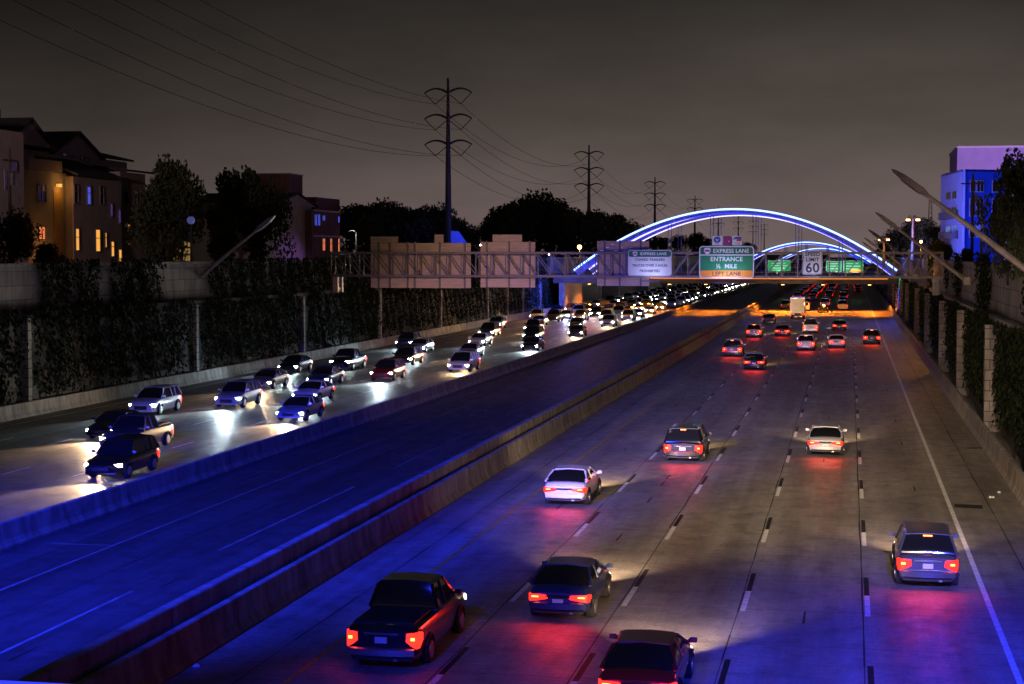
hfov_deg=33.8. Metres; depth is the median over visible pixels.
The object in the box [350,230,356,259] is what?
street lamp
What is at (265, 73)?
power line
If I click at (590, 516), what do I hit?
tar seams
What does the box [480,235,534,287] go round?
overhead sign
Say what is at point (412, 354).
minivan
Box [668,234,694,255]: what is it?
tree
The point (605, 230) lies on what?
tree
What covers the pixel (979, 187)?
window
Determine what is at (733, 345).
minivan
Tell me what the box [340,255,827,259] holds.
street ground
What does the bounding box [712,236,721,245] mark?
toll tag plate
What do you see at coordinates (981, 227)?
utility pole
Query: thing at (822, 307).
sedan
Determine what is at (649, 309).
sedan
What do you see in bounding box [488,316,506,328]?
suv
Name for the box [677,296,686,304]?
pickup truck
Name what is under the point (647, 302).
pickup truck
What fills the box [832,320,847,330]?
sedan
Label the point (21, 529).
concrete barrier
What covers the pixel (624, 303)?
minivan
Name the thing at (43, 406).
concrete barrier
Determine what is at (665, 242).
tree
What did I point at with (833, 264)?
distant sign
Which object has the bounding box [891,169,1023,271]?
motorway lamp
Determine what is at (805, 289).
suv
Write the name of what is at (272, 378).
sedan
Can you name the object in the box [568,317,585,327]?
sedan
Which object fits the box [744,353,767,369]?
sedan
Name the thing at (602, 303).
suv
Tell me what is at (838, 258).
ground
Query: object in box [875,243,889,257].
tree
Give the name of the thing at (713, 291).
suv
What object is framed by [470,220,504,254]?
tree
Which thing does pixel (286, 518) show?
worn lane markings
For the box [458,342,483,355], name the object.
sedan
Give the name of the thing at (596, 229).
tree
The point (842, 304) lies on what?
pickup truck
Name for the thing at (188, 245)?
window
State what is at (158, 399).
suv
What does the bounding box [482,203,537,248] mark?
tree
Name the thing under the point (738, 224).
transmission tower
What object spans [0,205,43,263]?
tree
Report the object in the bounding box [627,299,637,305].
suv
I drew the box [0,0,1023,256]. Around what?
sky
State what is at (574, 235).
tree
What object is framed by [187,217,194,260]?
street lamp
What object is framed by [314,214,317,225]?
window
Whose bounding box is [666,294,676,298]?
pickup truck
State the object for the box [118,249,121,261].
window
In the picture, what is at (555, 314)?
pickup truck
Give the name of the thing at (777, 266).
distant sign
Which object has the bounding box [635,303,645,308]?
sedan
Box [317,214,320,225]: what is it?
window
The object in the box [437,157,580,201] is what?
power line
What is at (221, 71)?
power line
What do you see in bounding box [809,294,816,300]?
sedan
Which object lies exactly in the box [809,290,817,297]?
minivan
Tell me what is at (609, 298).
pickup truck
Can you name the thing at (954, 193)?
window
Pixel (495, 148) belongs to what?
power line
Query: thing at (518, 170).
power line
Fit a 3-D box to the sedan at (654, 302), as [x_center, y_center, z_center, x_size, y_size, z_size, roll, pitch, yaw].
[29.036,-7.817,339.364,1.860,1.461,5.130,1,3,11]
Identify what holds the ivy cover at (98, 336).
attached to the retaining wall at (20, 286)
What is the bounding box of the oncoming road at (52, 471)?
[0,263,802,521]
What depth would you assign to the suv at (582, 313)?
268.59 m
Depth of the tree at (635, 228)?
519.73 m
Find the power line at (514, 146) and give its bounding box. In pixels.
[461,104,595,165]
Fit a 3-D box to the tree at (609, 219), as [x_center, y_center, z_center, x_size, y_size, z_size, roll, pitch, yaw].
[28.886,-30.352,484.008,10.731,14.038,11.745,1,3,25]
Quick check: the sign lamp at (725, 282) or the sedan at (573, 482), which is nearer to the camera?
the sedan at (573, 482)
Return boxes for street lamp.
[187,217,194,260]
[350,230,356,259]
[920,240,921,267]
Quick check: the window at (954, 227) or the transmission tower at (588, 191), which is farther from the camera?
the transmission tower at (588, 191)
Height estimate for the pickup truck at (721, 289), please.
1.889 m
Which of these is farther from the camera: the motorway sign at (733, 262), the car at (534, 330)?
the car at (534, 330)
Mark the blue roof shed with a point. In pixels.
(456, 237)
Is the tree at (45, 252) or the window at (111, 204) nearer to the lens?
the tree at (45, 252)
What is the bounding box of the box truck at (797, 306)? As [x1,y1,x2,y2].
[790,297,805,318]
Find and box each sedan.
[86,409,140,437]
[251,368,288,388]
[276,394,324,420]
[278,354,312,371]
[292,379,334,398]
[307,365,343,382]
[409,338,433,352]
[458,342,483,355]
[469,332,491,345]
[521,336,544,350]
[529,556,612,616]
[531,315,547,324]
[544,465,601,504]
[561,310,573,318]
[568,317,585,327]
[568,324,586,336]
[591,300,600,305]
[598,629,696,683]
[625,305,636,308]
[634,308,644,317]
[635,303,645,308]
[644,306,655,313]
[651,296,660,299]
[652,299,661,305]
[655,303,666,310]
[659,298,667,302]
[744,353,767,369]
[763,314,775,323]
[775,324,791,335]
[806,424,846,454]
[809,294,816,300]
[818,304,828,311]
[827,334,846,347]
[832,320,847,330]
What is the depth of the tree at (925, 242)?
232.69 m
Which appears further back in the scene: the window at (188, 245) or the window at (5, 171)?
the window at (188, 245)
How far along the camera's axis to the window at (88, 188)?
167.27 m
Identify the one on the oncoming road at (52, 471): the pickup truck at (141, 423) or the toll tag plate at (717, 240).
the pickup truck at (141, 423)
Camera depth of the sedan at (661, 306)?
316.11 m
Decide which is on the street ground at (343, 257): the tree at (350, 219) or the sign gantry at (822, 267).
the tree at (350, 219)
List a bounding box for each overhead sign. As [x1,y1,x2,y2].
[371,235,470,287]
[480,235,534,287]
[597,240,648,285]
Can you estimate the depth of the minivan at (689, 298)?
364.77 m
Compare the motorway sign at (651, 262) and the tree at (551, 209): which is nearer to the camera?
the motorway sign at (651, 262)
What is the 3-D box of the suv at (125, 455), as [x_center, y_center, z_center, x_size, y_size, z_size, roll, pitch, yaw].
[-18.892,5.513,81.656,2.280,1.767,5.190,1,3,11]
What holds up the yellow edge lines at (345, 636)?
on the outbound road at (703, 557)
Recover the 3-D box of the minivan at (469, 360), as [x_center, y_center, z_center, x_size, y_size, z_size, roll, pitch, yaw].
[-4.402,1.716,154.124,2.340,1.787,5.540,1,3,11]
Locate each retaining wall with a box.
[0,255,802,405]
[857,255,1023,460]
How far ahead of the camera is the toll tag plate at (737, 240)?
161.07 m
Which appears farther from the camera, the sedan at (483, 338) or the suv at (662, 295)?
the suv at (662, 295)
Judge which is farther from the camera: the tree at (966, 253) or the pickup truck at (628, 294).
the pickup truck at (628, 294)
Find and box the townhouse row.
[0,109,151,263]
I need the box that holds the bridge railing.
[0,680,61,683]
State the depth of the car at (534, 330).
207.88 m
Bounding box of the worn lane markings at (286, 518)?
[0,284,784,653]
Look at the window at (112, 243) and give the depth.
172.83 m
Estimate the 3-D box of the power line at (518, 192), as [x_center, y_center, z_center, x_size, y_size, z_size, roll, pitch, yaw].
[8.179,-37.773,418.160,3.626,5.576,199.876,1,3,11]
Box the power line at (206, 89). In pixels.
[13,0,460,155]
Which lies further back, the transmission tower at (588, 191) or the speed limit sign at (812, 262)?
the transmission tower at (588, 191)
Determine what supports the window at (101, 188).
in the townhouse row
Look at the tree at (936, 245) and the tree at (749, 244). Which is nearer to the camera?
the tree at (936, 245)
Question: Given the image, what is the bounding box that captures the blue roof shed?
[451,231,466,242]
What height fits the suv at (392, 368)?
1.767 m
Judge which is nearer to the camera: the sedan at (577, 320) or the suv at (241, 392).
the suv at (241, 392)
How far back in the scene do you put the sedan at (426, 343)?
183.09 m
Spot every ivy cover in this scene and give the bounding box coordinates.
[0,255,558,405]
[893,251,1023,450]
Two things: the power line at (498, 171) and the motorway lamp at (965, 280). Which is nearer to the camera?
the motorway lamp at (965, 280)
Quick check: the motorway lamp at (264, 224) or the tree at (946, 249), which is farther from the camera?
the tree at (946, 249)
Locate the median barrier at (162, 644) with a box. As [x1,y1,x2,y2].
[16,268,825,683]
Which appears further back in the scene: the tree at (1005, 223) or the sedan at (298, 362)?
the sedan at (298, 362)
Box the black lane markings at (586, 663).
[439,288,874,683]
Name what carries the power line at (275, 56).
attached to the transmission tower at (448, 216)
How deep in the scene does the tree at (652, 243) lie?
599.86 m
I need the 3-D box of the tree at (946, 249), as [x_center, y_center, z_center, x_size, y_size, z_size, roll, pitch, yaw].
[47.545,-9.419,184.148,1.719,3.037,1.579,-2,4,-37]
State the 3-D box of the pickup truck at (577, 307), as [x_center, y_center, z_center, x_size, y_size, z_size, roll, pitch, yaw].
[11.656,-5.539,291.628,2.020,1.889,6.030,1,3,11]
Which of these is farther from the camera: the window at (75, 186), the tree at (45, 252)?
the window at (75, 186)
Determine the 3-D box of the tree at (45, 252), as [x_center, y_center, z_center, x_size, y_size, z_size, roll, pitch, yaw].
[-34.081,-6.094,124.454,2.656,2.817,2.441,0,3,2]
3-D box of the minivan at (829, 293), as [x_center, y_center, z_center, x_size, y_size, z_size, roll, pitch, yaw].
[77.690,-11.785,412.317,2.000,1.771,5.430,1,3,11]
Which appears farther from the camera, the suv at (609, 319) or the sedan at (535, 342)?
the suv at (609, 319)
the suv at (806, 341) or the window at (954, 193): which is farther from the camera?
the window at (954, 193)
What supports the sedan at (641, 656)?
on the outbound road at (703, 557)
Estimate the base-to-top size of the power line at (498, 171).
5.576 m
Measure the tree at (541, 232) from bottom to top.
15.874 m
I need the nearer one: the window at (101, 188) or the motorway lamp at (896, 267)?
the window at (101, 188)
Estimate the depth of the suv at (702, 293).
405.21 m
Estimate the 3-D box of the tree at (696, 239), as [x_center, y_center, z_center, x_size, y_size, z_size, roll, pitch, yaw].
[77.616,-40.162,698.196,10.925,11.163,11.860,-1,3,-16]
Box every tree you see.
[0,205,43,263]
[32,241,69,262]
[124,177,205,261]
[144,153,207,261]
[202,164,261,260]
[232,177,295,260]
[339,203,382,258]
[354,202,387,257]
[368,196,419,255]
[384,203,433,242]
[408,201,463,242]
[408,205,433,242]
[452,216,478,234]
[462,229,482,256]
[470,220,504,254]
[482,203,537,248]
[506,199,550,250]
[510,188,575,256]
[540,197,592,256]
[557,207,592,256]
[564,211,605,256]
[585,208,630,250]
[596,212,629,243]
[627,218,644,233]
[645,236,661,249]
[654,236,669,249]
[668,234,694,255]
[687,232,711,255]
[705,238,716,245]
[744,242,757,251]
[874,227,910,259]
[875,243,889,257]
[890,215,939,257]
[908,235,936,258]
[916,224,939,250]
[927,238,944,258]
[939,243,954,259]
[960,247,972,260]
[974,147,1023,263]
[980,186,1023,284]
[1004,199,1023,279]
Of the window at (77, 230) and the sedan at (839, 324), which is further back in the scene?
the sedan at (839, 324)
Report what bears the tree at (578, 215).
on the street ground at (343, 257)
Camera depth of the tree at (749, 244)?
791.42 m
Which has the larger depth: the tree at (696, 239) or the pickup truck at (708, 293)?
the tree at (696, 239)
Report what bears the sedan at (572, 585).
on the outbound road at (703, 557)
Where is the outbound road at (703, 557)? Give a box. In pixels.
[161,269,1023,683]
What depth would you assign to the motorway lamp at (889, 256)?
231.85 m
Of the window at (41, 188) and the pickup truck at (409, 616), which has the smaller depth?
the pickup truck at (409, 616)
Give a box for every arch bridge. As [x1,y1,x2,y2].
[553,208,900,314]
[754,242,870,266]
[783,248,860,262]
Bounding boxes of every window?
[4,170,7,189]
[11,162,16,171]
[37,184,46,201]
[38,226,45,239]
[73,184,78,203]
[75,228,79,250]
[86,186,91,204]
[95,229,100,251]
[99,186,104,204]
[104,232,107,247]
[110,203,112,216]
[110,241,114,256]
[118,209,120,223]
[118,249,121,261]
[124,191,127,203]
[174,242,189,261]
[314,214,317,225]
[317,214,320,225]
[322,238,325,250]
[329,238,332,251]
[946,191,950,200]
[952,190,956,199]
[952,225,956,230]
[969,198,975,215]
[970,180,975,191]
[976,180,983,191]
[976,198,983,216]
[992,180,997,192]
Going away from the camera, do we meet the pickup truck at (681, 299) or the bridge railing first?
the bridge railing
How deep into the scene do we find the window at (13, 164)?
147.68 m
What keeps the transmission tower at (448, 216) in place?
on the street ground at (343, 257)
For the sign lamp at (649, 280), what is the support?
attached to the sign gantry at (337, 283)
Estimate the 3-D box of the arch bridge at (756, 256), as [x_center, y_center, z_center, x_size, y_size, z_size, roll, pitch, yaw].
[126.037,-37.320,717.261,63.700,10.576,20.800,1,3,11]
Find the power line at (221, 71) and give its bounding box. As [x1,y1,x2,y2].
[65,0,429,129]
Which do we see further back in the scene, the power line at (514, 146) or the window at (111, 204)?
the power line at (514, 146)
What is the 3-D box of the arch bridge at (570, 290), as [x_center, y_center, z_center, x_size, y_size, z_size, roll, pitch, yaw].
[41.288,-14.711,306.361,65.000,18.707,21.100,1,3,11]
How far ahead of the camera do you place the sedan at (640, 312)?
282.85 m
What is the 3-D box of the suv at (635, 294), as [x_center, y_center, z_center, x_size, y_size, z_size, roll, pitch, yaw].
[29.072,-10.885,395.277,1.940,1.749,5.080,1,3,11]
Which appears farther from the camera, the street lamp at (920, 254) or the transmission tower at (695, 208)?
the transmission tower at (695, 208)
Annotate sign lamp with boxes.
[641,280,658,281]
[714,282,737,283]
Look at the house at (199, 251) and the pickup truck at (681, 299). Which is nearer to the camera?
the house at (199, 251)
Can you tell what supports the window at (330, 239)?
in the brick house at (314, 230)
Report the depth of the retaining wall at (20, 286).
138.43 m
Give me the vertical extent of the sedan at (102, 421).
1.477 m
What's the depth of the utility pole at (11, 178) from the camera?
126.54 m
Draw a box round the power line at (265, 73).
[115,0,459,129]
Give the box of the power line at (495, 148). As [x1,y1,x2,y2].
[436,105,577,165]
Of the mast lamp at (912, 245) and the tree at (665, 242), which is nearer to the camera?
the mast lamp at (912, 245)
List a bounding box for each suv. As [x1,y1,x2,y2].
[85,434,159,477]
[129,384,181,414]
[215,379,261,407]
[371,358,405,380]
[396,331,420,347]
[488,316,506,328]
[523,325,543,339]
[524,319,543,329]
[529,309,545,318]
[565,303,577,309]
[573,309,588,320]
[599,300,610,305]
[601,314,617,326]
[621,309,635,320]
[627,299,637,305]
[632,292,640,297]
[658,293,667,297]
[689,289,696,293]
[699,291,706,297]
[709,289,716,295]
[746,323,763,337]
[793,292,800,296]
[796,334,816,350]
[800,287,807,293]
[862,329,880,343]
[889,521,958,584]
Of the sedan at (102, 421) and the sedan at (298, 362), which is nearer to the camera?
the sedan at (102, 421)
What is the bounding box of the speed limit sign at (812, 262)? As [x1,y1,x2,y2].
[802,251,822,274]
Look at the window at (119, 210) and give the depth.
174.40 m
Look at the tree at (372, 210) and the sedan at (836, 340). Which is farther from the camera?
the tree at (372, 210)
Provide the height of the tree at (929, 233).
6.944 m
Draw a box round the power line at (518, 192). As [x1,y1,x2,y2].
[463,157,594,202]
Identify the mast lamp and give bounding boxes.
[878,238,889,264]
[906,218,919,266]
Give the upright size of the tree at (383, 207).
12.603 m
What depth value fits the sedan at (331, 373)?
137.22 m
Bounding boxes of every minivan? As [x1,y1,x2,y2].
[392,344,423,364]
[448,350,479,371]
[478,322,500,336]
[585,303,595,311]
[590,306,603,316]
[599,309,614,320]
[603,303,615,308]
[616,301,627,306]
[645,292,653,297]
[664,422,711,460]
[683,295,691,302]
[687,294,695,301]
[722,338,745,355]
[781,300,789,308]
[806,301,809,310]
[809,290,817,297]
[820,298,829,306]
[825,290,833,297]
[839,292,847,298]
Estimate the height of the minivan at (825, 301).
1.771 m
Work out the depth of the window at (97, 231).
169.40 m
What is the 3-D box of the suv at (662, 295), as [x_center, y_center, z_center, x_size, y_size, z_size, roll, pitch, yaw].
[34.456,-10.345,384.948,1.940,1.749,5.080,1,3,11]
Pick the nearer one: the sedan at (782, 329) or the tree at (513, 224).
the sedan at (782, 329)
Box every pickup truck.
[100,413,173,445]
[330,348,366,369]
[347,572,466,662]
[547,309,563,321]
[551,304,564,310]
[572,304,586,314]
[605,296,616,300]
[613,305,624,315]
[623,292,633,297]
[641,295,651,300]
[641,300,652,305]
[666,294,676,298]
[666,298,677,307]
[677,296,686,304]
[702,289,710,296]
[717,286,723,292]
[802,318,819,332]
[837,300,847,309]
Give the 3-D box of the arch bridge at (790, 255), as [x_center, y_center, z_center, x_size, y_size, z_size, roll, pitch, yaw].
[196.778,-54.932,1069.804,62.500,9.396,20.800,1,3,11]
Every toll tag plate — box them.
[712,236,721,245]
[723,236,730,245]
[732,236,741,245]
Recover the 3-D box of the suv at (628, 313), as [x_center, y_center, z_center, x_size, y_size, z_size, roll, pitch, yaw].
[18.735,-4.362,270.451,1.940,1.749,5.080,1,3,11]
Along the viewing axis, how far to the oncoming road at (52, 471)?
108.51 m
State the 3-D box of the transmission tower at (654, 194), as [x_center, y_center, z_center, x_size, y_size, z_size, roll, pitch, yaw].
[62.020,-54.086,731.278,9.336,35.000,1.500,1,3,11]
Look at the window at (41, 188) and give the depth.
159.26 m
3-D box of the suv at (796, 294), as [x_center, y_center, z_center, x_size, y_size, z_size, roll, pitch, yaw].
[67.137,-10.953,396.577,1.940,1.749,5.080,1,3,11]
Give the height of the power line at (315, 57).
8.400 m
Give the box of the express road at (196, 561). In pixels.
[0,263,825,680]
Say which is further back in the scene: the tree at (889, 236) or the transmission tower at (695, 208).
the transmission tower at (695, 208)
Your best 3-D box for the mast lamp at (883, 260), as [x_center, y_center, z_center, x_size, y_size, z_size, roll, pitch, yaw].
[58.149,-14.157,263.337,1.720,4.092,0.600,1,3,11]
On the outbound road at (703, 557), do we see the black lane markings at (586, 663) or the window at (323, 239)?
the black lane markings at (586, 663)
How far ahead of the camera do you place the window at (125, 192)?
177.01 m
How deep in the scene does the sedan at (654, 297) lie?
369.71 m
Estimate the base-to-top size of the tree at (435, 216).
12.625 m
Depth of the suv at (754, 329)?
214.04 m
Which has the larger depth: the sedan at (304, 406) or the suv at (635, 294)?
the suv at (635, 294)
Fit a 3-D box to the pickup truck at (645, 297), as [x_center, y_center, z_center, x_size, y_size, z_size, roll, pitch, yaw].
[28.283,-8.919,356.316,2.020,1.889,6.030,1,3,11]
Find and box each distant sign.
[767,260,790,270]
[826,261,841,270]
[843,260,863,270]
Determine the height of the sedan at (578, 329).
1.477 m
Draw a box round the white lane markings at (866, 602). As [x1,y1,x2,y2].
[0,284,1023,683]
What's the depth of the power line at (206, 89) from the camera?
187.63 m
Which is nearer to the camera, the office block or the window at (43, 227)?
the window at (43, 227)
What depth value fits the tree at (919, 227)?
319.48 m
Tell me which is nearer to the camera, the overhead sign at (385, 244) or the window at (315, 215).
the overhead sign at (385, 244)
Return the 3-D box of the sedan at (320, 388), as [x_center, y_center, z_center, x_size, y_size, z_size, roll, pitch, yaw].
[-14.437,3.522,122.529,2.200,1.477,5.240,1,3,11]
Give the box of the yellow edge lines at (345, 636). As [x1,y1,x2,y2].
[281,306,780,683]
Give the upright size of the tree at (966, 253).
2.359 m
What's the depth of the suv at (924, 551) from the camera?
53.62 m
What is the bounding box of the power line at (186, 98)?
[0,20,422,155]
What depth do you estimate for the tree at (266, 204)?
192.13 m
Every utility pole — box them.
[1,148,16,260]
[961,174,984,257]
[980,217,982,261]
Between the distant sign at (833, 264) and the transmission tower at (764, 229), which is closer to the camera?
the distant sign at (833, 264)
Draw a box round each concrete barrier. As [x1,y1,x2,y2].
[0,269,764,421]
[0,269,800,550]
[864,273,1023,508]
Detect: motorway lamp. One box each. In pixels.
[200,216,274,278]
[862,242,906,275]
[864,238,917,278]
[868,229,932,281]
[875,212,969,284]
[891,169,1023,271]
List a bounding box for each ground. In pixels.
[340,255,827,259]
[823,257,853,260]
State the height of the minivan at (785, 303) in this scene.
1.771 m
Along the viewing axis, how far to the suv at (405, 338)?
191.28 m
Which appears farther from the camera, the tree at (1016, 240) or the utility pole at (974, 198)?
the utility pole at (974, 198)
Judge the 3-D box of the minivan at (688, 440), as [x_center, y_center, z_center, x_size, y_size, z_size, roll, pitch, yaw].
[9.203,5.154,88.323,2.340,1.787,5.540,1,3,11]
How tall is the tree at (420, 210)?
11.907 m
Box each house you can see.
[146,211,213,261]
[196,173,341,260]
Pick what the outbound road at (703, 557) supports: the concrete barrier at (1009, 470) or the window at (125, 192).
the concrete barrier at (1009, 470)
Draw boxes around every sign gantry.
[330,252,943,294]
[776,259,879,291]
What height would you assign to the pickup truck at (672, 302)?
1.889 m
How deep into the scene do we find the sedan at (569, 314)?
275.83 m
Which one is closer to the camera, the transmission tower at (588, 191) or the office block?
the office block
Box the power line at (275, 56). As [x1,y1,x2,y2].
[157,0,431,103]
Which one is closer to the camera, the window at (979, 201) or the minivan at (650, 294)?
the window at (979, 201)
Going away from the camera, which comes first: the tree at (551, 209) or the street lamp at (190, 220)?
the street lamp at (190, 220)
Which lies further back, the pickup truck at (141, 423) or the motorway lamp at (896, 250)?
the motorway lamp at (896, 250)
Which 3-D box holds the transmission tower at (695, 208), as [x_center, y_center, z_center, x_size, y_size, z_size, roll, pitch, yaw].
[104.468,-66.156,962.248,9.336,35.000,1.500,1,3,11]
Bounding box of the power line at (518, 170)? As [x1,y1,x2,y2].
[465,133,591,183]
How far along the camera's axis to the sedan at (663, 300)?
350.47 m
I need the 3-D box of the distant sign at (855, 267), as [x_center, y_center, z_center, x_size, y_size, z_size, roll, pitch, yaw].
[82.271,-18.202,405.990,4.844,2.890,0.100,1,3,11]
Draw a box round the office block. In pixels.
[949,145,1023,259]
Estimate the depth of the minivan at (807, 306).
312.93 m
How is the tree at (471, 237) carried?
on the street ground at (343, 257)
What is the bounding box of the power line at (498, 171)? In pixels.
[435,130,575,183]
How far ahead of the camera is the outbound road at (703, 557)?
62.03 m
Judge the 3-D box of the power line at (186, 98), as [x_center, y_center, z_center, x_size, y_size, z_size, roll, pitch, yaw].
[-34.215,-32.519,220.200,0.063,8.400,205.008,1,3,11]
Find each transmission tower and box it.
[424,78,471,242]
[574,145,603,256]
[644,177,665,247]
[687,199,702,255]
[712,206,724,235]
[733,216,743,235]
[762,223,768,254]
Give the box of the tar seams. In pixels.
[0,298,1023,683]
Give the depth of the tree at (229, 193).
193.21 m
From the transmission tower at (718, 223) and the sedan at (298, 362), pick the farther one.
the transmission tower at (718, 223)
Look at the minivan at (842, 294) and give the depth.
393.19 m
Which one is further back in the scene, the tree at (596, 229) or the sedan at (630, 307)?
the tree at (596, 229)
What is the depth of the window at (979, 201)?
228.91 m
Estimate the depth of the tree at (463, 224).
367.53 m
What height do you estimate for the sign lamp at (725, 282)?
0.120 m
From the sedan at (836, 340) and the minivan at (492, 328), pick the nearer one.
the sedan at (836, 340)
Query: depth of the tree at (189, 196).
176.28 m
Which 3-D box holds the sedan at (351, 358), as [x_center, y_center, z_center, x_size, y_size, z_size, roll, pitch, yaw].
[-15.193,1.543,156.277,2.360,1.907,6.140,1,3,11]
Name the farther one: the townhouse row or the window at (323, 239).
the window at (323, 239)
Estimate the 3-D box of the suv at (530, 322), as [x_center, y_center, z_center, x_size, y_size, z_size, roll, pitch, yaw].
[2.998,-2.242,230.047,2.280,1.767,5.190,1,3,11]
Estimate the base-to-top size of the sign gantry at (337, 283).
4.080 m
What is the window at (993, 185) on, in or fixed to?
in the apartment building
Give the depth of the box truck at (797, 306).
275.72 m
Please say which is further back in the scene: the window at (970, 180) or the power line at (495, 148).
the power line at (495, 148)
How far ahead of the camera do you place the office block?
317.49 m
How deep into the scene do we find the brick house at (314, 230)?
241.42 m
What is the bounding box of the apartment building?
[938,169,1003,262]
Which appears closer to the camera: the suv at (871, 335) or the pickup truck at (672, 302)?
the suv at (871, 335)
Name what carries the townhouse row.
on the street ground at (343, 257)
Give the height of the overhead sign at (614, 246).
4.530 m
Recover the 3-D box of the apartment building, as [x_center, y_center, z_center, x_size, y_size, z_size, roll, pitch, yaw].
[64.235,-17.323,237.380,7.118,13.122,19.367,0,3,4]
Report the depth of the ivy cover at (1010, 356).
112.97 m
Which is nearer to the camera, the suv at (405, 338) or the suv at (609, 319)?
the suv at (405, 338)
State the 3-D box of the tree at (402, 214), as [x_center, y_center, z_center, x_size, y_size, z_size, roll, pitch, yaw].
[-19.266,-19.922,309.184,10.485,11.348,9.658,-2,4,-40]
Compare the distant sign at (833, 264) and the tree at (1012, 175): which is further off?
the distant sign at (833, 264)
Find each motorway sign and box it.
[628,250,671,275]
[699,246,753,278]
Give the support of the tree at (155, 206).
on the street ground at (343, 257)
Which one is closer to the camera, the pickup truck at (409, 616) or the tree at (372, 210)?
the pickup truck at (409, 616)
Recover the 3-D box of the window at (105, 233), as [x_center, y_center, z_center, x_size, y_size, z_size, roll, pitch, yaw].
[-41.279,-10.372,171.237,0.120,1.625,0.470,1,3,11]
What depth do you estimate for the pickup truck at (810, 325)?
226.11 m
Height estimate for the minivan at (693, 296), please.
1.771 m
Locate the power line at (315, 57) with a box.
[201,0,459,103]
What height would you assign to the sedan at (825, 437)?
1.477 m

